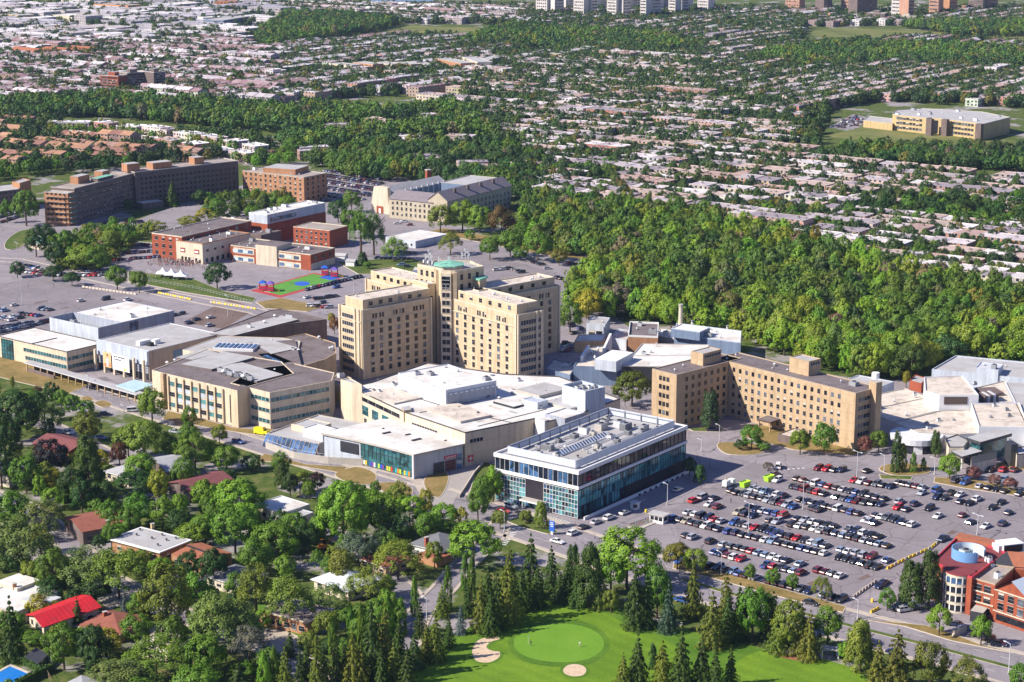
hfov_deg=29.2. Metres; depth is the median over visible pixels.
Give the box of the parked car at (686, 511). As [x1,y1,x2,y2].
[682,509,694,514]
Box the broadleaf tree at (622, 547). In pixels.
[596,525,664,588]
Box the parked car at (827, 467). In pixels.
[821,464,832,471]
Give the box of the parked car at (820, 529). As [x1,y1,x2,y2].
[815,525,825,533]
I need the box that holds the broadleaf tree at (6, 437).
[0,411,23,460]
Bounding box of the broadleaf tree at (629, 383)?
[610,370,651,406]
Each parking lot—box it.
[0,276,178,334]
[184,300,247,327]
[318,173,393,203]
[460,252,569,297]
[671,463,1023,600]
[828,114,865,128]
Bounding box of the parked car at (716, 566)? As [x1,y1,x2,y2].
[711,561,724,570]
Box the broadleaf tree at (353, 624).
[347,616,373,637]
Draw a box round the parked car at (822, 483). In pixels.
[817,481,826,486]
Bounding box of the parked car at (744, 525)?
[742,522,751,528]
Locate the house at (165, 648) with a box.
[140,632,195,661]
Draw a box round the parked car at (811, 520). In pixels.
[807,518,817,524]
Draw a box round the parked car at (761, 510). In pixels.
[757,507,766,513]
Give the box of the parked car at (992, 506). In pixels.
[987,503,997,509]
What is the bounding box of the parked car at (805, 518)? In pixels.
[799,515,810,522]
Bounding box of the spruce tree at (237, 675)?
[228,662,247,681]
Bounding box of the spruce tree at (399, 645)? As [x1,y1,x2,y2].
[392,613,407,664]
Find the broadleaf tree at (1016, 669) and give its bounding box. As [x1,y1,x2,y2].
[1008,661,1023,681]
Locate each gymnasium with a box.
[249,200,325,240]
[931,355,1023,387]
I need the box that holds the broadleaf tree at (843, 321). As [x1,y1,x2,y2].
[826,318,857,340]
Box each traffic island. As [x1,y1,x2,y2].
[80,396,93,401]
[94,400,112,407]
[627,519,655,529]
[717,442,764,454]
[879,463,931,475]
[879,474,912,479]
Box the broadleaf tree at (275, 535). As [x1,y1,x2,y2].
[269,527,287,551]
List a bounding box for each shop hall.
[5,13,34,16]
[15,12,37,16]
[53,13,80,19]
[94,3,140,6]
[103,16,125,19]
[121,6,163,8]
[129,31,164,36]
[155,1,204,5]
[197,15,223,18]
[203,16,248,24]
[215,0,237,3]
[329,62,361,67]
[353,61,382,68]
[376,61,402,68]
[437,58,474,66]
[462,56,492,65]
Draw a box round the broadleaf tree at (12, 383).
[10,376,14,387]
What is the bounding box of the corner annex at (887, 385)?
[848,372,893,392]
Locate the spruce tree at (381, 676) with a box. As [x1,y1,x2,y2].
[372,644,392,681]
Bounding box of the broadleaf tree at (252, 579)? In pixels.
[235,561,272,620]
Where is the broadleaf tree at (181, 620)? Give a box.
[172,619,187,632]
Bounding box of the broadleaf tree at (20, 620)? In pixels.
[3,610,25,638]
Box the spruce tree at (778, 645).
[760,605,791,657]
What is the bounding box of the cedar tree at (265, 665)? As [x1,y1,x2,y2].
[256,651,271,681]
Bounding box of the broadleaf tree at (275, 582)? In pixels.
[269,574,294,601]
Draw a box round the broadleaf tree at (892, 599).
[878,587,896,610]
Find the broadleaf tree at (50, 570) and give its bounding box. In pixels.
[44,561,71,588]
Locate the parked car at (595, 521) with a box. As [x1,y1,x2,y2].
[590,518,602,524]
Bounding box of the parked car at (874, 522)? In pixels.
[869,519,880,525]
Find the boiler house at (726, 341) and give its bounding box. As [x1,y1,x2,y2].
[671,323,741,353]
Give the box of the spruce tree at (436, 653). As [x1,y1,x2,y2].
[423,610,448,665]
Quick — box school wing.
[152,216,251,259]
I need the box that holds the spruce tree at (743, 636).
[730,583,750,641]
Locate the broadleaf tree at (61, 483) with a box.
[56,465,84,493]
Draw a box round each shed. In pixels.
[335,253,348,260]
[345,259,357,265]
[612,328,628,350]
[658,328,673,343]
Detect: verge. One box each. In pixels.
[672,563,846,612]
[864,619,1013,652]
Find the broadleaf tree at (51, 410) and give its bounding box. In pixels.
[24,399,65,430]
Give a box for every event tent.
[155,267,168,274]
[164,269,178,275]
[173,269,188,277]
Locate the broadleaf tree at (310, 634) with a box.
[296,629,319,652]
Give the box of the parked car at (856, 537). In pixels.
[852,534,863,541]
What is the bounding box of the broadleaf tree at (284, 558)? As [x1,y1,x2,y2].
[273,554,296,574]
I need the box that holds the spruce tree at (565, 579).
[554,561,577,604]
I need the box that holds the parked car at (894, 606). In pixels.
[890,603,906,609]
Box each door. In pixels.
[340,441,358,454]
[377,206,382,212]
[434,461,443,473]
[445,459,455,470]
[914,447,922,454]
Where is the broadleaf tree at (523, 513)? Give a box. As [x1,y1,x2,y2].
[519,510,532,522]
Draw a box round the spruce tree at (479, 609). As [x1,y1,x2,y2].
[467,575,492,634]
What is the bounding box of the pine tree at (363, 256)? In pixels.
[356,252,368,264]
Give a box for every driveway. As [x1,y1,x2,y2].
[97,588,130,609]
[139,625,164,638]
[244,627,303,651]
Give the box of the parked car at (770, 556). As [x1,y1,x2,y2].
[766,552,778,559]
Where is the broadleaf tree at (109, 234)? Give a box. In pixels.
[99,229,121,246]
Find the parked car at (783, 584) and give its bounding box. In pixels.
[778,580,787,587]
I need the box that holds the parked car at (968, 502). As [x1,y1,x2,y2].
[964,499,974,505]
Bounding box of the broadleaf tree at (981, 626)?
[970,614,993,645]
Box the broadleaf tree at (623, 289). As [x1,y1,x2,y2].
[606,282,630,317]
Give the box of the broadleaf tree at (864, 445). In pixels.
[858,436,873,454]
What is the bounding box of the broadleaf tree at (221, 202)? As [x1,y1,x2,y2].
[209,196,227,217]
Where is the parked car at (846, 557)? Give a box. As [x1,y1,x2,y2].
[840,554,851,561]
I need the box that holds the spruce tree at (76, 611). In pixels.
[71,597,85,632]
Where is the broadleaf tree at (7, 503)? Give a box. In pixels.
[0,489,28,520]
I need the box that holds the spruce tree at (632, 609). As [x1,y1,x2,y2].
[620,569,649,632]
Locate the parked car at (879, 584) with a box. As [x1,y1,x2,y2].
[873,581,886,588]
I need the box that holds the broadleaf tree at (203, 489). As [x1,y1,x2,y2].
[191,478,217,510]
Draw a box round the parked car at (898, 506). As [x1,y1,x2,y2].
[892,502,903,509]
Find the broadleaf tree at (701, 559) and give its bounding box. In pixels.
[682,548,708,569]
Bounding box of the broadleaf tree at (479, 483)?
[472,474,493,506]
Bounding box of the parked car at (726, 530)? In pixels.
[722,527,731,534]
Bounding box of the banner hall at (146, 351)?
[93,323,215,381]
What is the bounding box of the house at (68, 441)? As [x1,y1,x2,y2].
[32,433,95,459]
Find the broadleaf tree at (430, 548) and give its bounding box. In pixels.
[424,541,442,568]
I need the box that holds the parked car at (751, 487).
[747,484,756,491]
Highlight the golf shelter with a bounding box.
[820,645,838,659]
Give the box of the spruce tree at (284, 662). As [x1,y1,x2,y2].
[276,642,292,681]
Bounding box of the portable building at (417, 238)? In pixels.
[386,230,446,247]
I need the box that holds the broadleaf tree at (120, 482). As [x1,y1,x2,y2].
[112,470,160,495]
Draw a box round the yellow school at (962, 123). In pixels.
[863,107,1009,139]
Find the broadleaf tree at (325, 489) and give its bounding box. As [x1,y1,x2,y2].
[317,487,335,508]
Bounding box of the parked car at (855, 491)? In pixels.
[851,489,859,494]
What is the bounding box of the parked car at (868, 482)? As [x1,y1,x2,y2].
[863,480,872,485]
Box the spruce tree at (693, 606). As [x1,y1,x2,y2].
[676,560,707,622]
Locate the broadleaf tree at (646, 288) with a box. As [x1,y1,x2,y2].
[641,283,670,298]
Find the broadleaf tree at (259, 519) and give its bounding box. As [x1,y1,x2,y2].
[246,510,263,538]
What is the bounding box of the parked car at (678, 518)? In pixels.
[675,516,683,521]
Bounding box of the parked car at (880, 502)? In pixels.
[875,500,885,506]
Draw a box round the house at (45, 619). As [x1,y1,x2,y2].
[26,594,101,643]
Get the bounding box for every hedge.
[10,652,44,669]
[14,662,54,681]
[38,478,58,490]
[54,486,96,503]
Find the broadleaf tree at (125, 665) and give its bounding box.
[84,658,155,681]
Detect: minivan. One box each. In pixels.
[695,510,706,518]
[697,492,709,499]
[732,506,745,515]
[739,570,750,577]
[768,495,780,504]
[775,461,781,468]
[777,510,790,517]
[799,484,810,491]
[810,478,822,485]
[812,538,825,546]
[822,526,835,534]
[832,503,844,511]
[931,485,942,492]
[959,476,970,485]
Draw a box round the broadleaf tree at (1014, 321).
[1008,315,1023,332]
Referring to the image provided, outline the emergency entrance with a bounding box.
[321,419,464,478]
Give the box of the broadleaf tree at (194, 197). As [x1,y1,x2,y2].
[190,189,212,203]
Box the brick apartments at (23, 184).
[12,178,31,206]
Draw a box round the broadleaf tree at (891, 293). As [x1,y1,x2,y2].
[878,290,906,311]
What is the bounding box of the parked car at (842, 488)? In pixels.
[837,486,848,491]
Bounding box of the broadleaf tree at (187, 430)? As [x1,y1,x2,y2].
[176,421,200,439]
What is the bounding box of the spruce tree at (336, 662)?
[328,637,345,681]
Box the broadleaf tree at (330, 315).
[328,312,334,320]
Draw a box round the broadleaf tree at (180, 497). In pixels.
[171,493,187,510]
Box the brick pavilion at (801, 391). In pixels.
[651,346,881,449]
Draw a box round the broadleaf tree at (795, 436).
[789,429,811,453]
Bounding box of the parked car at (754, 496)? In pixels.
[750,493,758,499]
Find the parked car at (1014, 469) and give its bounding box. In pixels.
[1009,466,1019,472]
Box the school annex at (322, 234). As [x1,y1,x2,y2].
[293,222,347,246]
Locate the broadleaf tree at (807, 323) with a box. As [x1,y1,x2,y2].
[797,313,821,337]
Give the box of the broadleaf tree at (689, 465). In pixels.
[683,456,696,476]
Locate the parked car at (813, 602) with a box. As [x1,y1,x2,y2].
[802,598,819,606]
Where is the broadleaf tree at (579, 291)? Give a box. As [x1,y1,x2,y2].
[571,285,601,318]
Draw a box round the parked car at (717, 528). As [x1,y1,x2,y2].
[712,525,724,531]
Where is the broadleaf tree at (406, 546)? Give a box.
[372,538,424,579]
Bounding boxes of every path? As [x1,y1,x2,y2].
[346,465,425,493]
[370,468,415,503]
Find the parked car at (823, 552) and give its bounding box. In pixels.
[818,549,829,555]
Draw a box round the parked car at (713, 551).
[708,548,718,554]
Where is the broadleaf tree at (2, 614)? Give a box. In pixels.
[0,610,6,629]
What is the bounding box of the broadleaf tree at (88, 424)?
[71,411,100,435]
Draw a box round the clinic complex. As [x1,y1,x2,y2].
[152,309,336,428]
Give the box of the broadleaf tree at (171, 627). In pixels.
[152,613,188,646]
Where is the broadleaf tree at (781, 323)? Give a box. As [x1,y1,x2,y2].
[772,317,798,355]
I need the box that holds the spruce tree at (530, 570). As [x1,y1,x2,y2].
[522,533,543,600]
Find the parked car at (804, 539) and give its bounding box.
[798,535,809,543]
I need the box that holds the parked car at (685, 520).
[680,516,691,523]
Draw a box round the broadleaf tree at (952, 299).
[933,289,960,311]
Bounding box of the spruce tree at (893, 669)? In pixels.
[881,629,915,681]
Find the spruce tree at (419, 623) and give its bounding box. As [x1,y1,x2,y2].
[412,599,426,639]
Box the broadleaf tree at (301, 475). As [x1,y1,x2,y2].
[286,470,311,494]
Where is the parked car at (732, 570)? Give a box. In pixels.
[727,566,738,573]
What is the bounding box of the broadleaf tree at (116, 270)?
[105,264,127,289]
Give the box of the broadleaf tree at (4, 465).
[0,444,15,488]
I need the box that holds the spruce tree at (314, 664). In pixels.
[307,630,328,681]
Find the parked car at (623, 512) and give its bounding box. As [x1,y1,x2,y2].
[618,509,630,515]
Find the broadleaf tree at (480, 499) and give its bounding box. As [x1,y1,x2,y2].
[466,488,489,520]
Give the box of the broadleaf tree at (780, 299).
[770,291,796,309]
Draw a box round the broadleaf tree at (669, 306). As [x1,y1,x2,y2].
[655,294,686,328]
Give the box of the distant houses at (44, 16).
[0,0,1023,267]
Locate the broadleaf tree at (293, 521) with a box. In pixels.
[281,511,307,532]
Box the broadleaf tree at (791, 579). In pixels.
[785,573,798,588]
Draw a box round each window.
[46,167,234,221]
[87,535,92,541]
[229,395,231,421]
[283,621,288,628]
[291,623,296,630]
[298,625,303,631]
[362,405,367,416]
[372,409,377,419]
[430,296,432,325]
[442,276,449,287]
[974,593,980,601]
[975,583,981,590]
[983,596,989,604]
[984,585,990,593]
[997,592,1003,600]
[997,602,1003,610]
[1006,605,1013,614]
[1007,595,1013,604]
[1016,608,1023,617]
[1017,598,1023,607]
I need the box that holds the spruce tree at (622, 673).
[612,652,630,681]
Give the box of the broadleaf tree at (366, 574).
[342,563,393,604]
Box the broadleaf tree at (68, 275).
[61,271,81,281]
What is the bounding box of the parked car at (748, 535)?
[745,533,754,539]
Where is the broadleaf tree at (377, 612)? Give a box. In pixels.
[367,606,397,629]
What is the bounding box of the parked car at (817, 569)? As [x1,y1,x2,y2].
[811,565,824,573]
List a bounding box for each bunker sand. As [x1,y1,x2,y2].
[469,635,502,663]
[560,663,589,677]
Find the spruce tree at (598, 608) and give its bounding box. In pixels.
[590,576,614,612]
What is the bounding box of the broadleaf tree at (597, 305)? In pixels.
[573,289,601,319]
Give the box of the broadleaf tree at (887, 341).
[880,327,910,373]
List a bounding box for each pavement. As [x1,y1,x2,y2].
[0,171,1023,651]
[0,257,332,324]
[0,261,327,329]
[0,490,332,681]
[2,506,297,681]
[3,409,423,594]
[25,424,397,598]
[70,392,411,498]
[98,388,424,488]
[392,521,491,641]
[410,505,1002,681]
[418,524,514,648]
[448,488,1023,654]
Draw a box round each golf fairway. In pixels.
[409,603,676,681]
[734,650,865,681]
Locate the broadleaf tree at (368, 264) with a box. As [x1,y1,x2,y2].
[363,261,371,267]
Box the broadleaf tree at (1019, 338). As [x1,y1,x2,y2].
[1006,319,1023,360]
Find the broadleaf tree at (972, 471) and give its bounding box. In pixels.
[965,465,982,478]
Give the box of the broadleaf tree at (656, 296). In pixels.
[641,283,668,321]
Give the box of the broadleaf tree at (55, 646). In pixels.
[39,620,83,669]
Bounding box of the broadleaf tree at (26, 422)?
[19,414,35,432]
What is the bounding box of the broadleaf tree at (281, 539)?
[244,519,301,559]
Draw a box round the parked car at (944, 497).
[940,494,949,500]
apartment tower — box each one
[536,0,548,10]
[549,0,563,11]
[564,0,573,6]
[573,0,589,13]
[590,0,596,12]
[601,0,606,6]
[607,0,618,13]
[619,0,630,14]
[633,0,639,5]
[640,0,651,15]
[652,0,660,15]
[668,0,681,12]
[681,0,688,10]
[697,0,713,8]
[785,0,804,7]
[815,0,831,8]
[841,0,848,9]
[848,0,876,12]
[891,0,899,14]
[899,0,913,14]
[929,0,943,12]
[943,0,956,9]
[968,0,987,8]
[987,0,997,6]
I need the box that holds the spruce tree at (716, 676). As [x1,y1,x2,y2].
[707,649,726,681]
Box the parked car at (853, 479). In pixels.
[848,477,858,482]
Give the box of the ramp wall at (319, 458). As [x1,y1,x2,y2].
[265,440,363,465]
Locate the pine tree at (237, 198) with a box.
[230,189,243,213]
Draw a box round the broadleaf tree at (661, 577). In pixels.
[645,564,673,617]
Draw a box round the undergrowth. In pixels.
[0,186,575,681]
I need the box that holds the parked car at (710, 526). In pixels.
[706,523,718,529]
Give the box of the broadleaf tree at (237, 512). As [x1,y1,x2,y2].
[230,507,241,535]
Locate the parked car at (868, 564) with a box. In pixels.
[862,560,875,568]
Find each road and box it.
[0,226,105,269]
[0,258,336,329]
[0,492,324,680]
[12,413,419,597]
[58,208,228,231]
[72,387,428,496]
[400,533,501,649]
[475,245,578,266]
[548,449,867,546]
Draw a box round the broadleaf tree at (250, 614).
[191,597,264,648]
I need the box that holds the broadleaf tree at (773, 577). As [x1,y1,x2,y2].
[765,567,781,585]
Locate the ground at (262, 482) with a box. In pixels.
[0,0,1023,681]
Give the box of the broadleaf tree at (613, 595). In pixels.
[601,589,619,612]
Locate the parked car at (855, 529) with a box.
[850,525,861,533]
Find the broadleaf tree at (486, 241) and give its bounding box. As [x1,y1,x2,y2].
[479,236,499,259]
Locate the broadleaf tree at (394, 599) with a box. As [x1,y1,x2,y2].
[377,588,398,614]
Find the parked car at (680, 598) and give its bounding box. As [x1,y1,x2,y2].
[673,595,686,603]
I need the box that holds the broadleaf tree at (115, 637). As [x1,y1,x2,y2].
[96,626,123,654]
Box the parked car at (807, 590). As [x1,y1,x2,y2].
[803,586,815,593]
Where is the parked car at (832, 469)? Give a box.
[829,467,836,472]
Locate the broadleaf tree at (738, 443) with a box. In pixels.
[733,439,747,448]
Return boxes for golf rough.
[400,599,868,681]
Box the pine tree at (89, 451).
[72,434,107,492]
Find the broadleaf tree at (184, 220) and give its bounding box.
[176,215,201,225]
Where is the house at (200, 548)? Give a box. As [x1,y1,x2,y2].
[171,542,231,576]
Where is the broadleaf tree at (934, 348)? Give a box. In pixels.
[924,340,944,370]
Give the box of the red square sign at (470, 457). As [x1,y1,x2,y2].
[468,455,472,461]
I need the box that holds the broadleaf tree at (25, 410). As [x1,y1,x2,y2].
[0,388,46,439]
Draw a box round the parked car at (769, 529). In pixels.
[763,525,775,533]
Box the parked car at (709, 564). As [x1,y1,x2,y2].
[704,561,714,568]
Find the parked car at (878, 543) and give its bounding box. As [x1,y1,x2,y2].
[873,540,884,546]
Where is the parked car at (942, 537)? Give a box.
[936,534,949,541]
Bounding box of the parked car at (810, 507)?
[807,504,816,510]
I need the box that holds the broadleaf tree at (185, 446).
[172,430,215,469]
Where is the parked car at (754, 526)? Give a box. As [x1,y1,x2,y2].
[749,523,759,530]
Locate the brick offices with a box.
[242,164,326,201]
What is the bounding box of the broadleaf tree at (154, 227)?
[142,219,168,230]
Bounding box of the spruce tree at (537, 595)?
[525,565,550,610]
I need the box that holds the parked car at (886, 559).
[881,556,893,563]
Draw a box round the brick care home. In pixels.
[44,156,238,225]
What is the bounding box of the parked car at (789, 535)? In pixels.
[784,532,794,539]
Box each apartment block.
[12,46,42,51]
[42,46,71,50]
[70,45,95,50]
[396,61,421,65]
[483,55,504,60]
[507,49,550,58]
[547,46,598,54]
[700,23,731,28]
[867,10,887,20]
[900,13,916,17]
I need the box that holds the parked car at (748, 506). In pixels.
[744,503,754,509]
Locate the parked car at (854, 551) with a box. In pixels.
[850,548,861,555]
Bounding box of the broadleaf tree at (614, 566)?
[592,547,628,589]
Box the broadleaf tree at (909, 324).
[901,317,929,337]
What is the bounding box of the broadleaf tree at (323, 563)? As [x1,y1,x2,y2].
[319,555,337,572]
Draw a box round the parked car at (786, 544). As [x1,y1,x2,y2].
[781,541,792,547]
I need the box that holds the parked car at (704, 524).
[699,520,712,528]
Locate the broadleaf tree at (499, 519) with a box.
[490,509,508,529]
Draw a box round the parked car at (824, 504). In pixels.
[821,502,828,508]
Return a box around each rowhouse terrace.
[0,60,23,65]
[0,72,35,76]
[0,131,19,136]
[8,76,57,81]
[10,37,66,46]
[11,86,63,94]
[14,65,57,72]
[14,79,65,85]
[18,83,77,91]
[44,76,99,85]
[45,139,94,150]
[48,120,91,129]
[56,58,110,65]
[87,56,140,62]
[92,139,146,152]
[93,144,142,162]
[94,119,118,129]
[99,86,146,93]
[100,40,154,45]
[105,61,143,65]
[116,123,145,131]
[127,50,187,55]
[142,124,176,136]
[147,83,207,96]
[152,61,206,64]
[154,136,183,149]
[173,130,205,140]
[181,140,208,147]
[188,73,237,79]
[199,81,255,88]
[201,133,227,142]
[204,146,233,157]
[222,138,248,148]
[228,148,257,162]
[231,78,283,86]
[242,141,268,151]
[262,70,298,75]
[272,74,314,80]
[273,81,340,92]
[280,63,320,69]
[285,52,357,64]
[297,148,330,159]
[299,144,328,148]
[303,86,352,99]
[308,42,367,49]
[308,48,376,56]
[308,70,374,79]
[311,66,372,74]
[320,67,366,75]
[322,54,381,65]
[326,122,348,124]
[338,35,395,41]
[347,73,424,94]
[364,116,391,122]
[373,38,419,44]
[377,46,435,56]
[377,54,411,59]
[380,42,435,48]
[384,65,439,73]
[391,52,451,61]
[402,75,461,93]
[405,153,436,156]
[406,76,491,96]
[416,91,523,103]
[419,71,485,80]
[424,47,470,54]
[426,69,471,74]
[437,67,464,72]
[446,85,540,96]
[447,133,475,136]
[449,136,471,141]
[450,51,495,58]
[453,78,517,85]
[456,159,488,165]
[457,44,511,52]
[457,163,496,167]
[480,53,546,59]
[484,108,554,117]
[486,79,539,86]
[488,102,545,111]
[491,85,603,94]
[494,77,555,84]
[502,123,556,129]
[503,126,543,133]
[509,103,557,110]
[516,60,585,67]
[517,59,592,64]
[522,100,582,105]
[522,142,573,150]
[527,71,596,78]
[527,117,586,123]
[532,183,600,193]
[534,75,603,81]
[544,178,623,190]
[545,173,592,181]
[547,84,610,91]
[550,100,597,104]
[552,115,616,121]
[553,156,614,164]
[554,70,633,76]
[555,92,616,98]
[562,59,629,65]
[565,123,615,135]
[565,129,603,134]
[567,82,636,89]
[576,139,618,143]
[582,121,659,133]
[582,141,630,151]
[584,114,646,120]
[586,106,648,115]
[592,178,668,188]
[594,77,701,85]
[600,190,638,196]
[604,104,652,109]
[605,90,673,100]
[612,161,686,173]
[614,136,684,147]
[616,170,693,184]
[617,134,680,140]
[617,174,674,185]
[618,89,725,97]
[621,152,687,162]
[622,108,676,115]
[622,158,678,165]
[630,99,719,107]
[630,187,706,199]
[633,194,692,203]
[638,149,704,160]
[639,145,708,153]
[641,103,728,113]
[644,85,716,95]
[656,115,737,126]
[661,128,722,136]
[663,186,770,205]
[665,124,721,131]
[669,53,733,58]
[669,132,718,139]
[670,95,746,103]
[681,139,731,147]
[681,168,781,184]
[686,71,753,76]
[687,200,778,214]
[689,181,789,202]
[693,99,792,109]
[705,160,762,171]
[706,49,753,55]
[708,151,783,160]
[711,74,760,83]
[714,126,767,132]
[714,157,795,166]
[722,87,785,98]
[726,106,810,117]
[727,138,819,149]
[727,209,813,226]
[734,117,790,123]
[734,147,805,158]
[734,170,813,181]
[739,123,795,132]
[740,57,790,65]
[741,79,787,89]
[741,121,801,129]
[743,131,798,142]
[750,74,800,82]
[753,183,849,194]
[761,86,808,94]
[782,88,823,98]
[784,191,860,203]
[784,198,827,204]
[789,96,840,110]
[789,158,851,170]
[794,227,912,249]
[795,62,828,69]
[796,180,879,192]
[797,92,831,100]
[798,169,861,180]
[803,153,883,168]
[805,212,883,228]
[810,166,868,173]
[810,223,869,234]
[812,177,883,185]
[816,80,865,88]
[821,203,925,215]
[831,84,866,92]
[832,70,865,76]
[834,210,873,217]
[837,74,867,79]
[844,242,902,253]
[848,193,902,208]
[853,83,902,91]
[861,175,910,183]
[862,72,896,81]
[864,58,898,64]
[864,171,948,180]
[868,76,910,84]
[868,230,975,246]
[870,214,978,228]
[871,167,965,178]
[877,84,928,101]
[880,184,946,199]
[881,221,934,234]
[899,258,1009,272]
[901,250,984,263]
[902,70,932,77]
[909,180,1015,194]
[916,62,953,70]
[919,164,976,175]
[921,212,963,220]
[930,87,960,101]
[930,226,1023,244]
[936,78,974,88]
[936,245,1023,262]
[941,64,984,73]
[947,178,1007,186]
[962,79,1019,92]
[962,175,1023,184]
[965,88,1016,106]
[969,217,1023,227]
[974,225,1023,234]
[980,271,1023,282]
[996,89,1023,105]
[996,243,1023,252]
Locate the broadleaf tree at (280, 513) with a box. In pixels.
[268,508,291,524]
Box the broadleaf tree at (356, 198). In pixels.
[343,189,361,209]
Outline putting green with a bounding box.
[514,624,603,661]
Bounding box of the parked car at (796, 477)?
[792,475,799,480]
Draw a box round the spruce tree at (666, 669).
[651,640,673,681]
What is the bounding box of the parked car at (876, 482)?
[871,479,881,486]
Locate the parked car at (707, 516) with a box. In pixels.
[702,512,714,519]
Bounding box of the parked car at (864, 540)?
[858,537,870,543]
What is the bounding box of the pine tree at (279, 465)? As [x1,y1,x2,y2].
[273,459,286,486]
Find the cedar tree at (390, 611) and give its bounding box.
[380,590,396,646]
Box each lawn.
[0,357,86,382]
[0,360,87,392]
[4,229,32,249]
[58,231,151,269]
[128,271,255,302]
[162,411,273,435]
[256,298,319,311]
[257,604,298,635]
[260,453,347,471]
[335,467,376,484]
[337,258,422,273]
[377,482,412,494]
[423,471,448,497]
[431,228,586,258]
[468,462,495,502]
[507,516,558,533]
[688,427,724,431]
[746,424,876,455]
[934,477,1023,496]
[996,462,1023,470]
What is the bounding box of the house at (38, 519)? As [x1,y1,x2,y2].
[1,507,53,532]
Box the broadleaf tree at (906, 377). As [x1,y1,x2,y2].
[903,370,910,387]
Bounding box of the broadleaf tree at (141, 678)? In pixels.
[118,673,155,681]
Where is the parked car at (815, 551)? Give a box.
[810,548,822,554]
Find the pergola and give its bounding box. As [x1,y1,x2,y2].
[25,648,47,664]
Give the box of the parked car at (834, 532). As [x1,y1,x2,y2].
[830,529,840,535]
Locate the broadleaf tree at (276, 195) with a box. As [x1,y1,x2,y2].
[267,189,283,204]
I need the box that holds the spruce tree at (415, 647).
[404,631,426,672]
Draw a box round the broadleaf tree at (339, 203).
[327,198,348,222]
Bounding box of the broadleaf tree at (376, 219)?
[362,211,385,254]
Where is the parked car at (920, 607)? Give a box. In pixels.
[909,604,923,610]
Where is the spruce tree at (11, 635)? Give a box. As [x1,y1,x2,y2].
[0,595,32,666]
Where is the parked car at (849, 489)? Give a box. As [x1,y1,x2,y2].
[844,487,855,493]
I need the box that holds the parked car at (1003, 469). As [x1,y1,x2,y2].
[998,466,1008,472]
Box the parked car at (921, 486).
[917,484,927,488]
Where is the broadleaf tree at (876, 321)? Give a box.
[865,318,891,334]
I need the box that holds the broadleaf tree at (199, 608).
[186,589,245,654]
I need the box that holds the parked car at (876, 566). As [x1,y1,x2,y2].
[870,562,882,569]
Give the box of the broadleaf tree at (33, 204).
[9,190,40,225]
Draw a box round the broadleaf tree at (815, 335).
[805,334,833,358]
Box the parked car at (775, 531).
[769,528,783,535]
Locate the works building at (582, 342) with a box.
[574,334,606,351]
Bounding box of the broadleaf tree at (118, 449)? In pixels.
[109,441,127,465]
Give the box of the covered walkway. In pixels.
[23,360,152,401]
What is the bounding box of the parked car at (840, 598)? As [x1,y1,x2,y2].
[834,593,847,602]
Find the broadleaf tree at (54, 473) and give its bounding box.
[38,467,66,487]
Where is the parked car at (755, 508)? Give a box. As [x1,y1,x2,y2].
[750,505,761,511]
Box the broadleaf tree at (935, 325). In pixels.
[917,315,946,336]
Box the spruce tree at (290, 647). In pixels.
[283,628,298,658]
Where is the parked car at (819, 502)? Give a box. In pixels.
[815,500,824,505]
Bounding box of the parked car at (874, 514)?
[870,511,878,517]
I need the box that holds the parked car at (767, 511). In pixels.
[763,509,772,514]
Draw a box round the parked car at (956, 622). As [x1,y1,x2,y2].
[948,620,963,625]
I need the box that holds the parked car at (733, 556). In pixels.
[728,552,740,559]
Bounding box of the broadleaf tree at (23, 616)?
[2,610,25,622]
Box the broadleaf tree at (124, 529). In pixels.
[111,522,130,533]
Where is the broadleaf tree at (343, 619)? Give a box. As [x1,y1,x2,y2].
[337,607,356,630]
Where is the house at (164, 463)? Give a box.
[148,454,189,481]
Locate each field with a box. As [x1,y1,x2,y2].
[351,24,481,33]
[807,28,1023,40]
[826,128,1016,147]
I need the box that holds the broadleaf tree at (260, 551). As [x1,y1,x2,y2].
[237,536,275,568]
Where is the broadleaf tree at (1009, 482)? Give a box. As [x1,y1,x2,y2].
[1002,477,1018,487]
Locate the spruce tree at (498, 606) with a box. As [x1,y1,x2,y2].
[488,567,507,631]
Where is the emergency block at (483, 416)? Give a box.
[340,362,619,466]
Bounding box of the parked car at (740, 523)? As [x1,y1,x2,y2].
[735,519,746,526]
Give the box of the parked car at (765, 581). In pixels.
[763,577,771,584]
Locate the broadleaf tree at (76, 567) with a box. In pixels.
[72,561,86,578]
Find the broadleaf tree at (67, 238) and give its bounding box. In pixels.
[53,229,76,246]
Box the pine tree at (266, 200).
[258,193,270,208]
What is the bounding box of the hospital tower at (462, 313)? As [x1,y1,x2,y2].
[338,248,560,379]
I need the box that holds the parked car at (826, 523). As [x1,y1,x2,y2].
[821,521,832,526]
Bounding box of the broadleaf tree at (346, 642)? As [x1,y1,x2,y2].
[338,637,357,658]
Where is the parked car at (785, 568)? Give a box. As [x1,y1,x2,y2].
[781,565,791,572]
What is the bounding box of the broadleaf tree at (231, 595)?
[221,591,243,611]
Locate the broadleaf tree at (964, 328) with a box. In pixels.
[950,321,982,353]
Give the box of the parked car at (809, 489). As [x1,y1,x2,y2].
[806,487,814,493]
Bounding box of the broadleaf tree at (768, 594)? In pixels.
[745,585,777,635]
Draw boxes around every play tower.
[259,280,266,290]
[266,281,279,291]
[321,265,330,275]
[330,267,343,276]
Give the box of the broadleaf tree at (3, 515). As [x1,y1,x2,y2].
[0,511,8,530]
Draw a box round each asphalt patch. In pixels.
[858,574,870,579]
[903,491,917,496]
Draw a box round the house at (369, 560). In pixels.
[359,553,412,576]
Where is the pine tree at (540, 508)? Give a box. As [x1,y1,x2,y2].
[531,501,549,527]
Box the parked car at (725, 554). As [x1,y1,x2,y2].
[722,552,730,558]

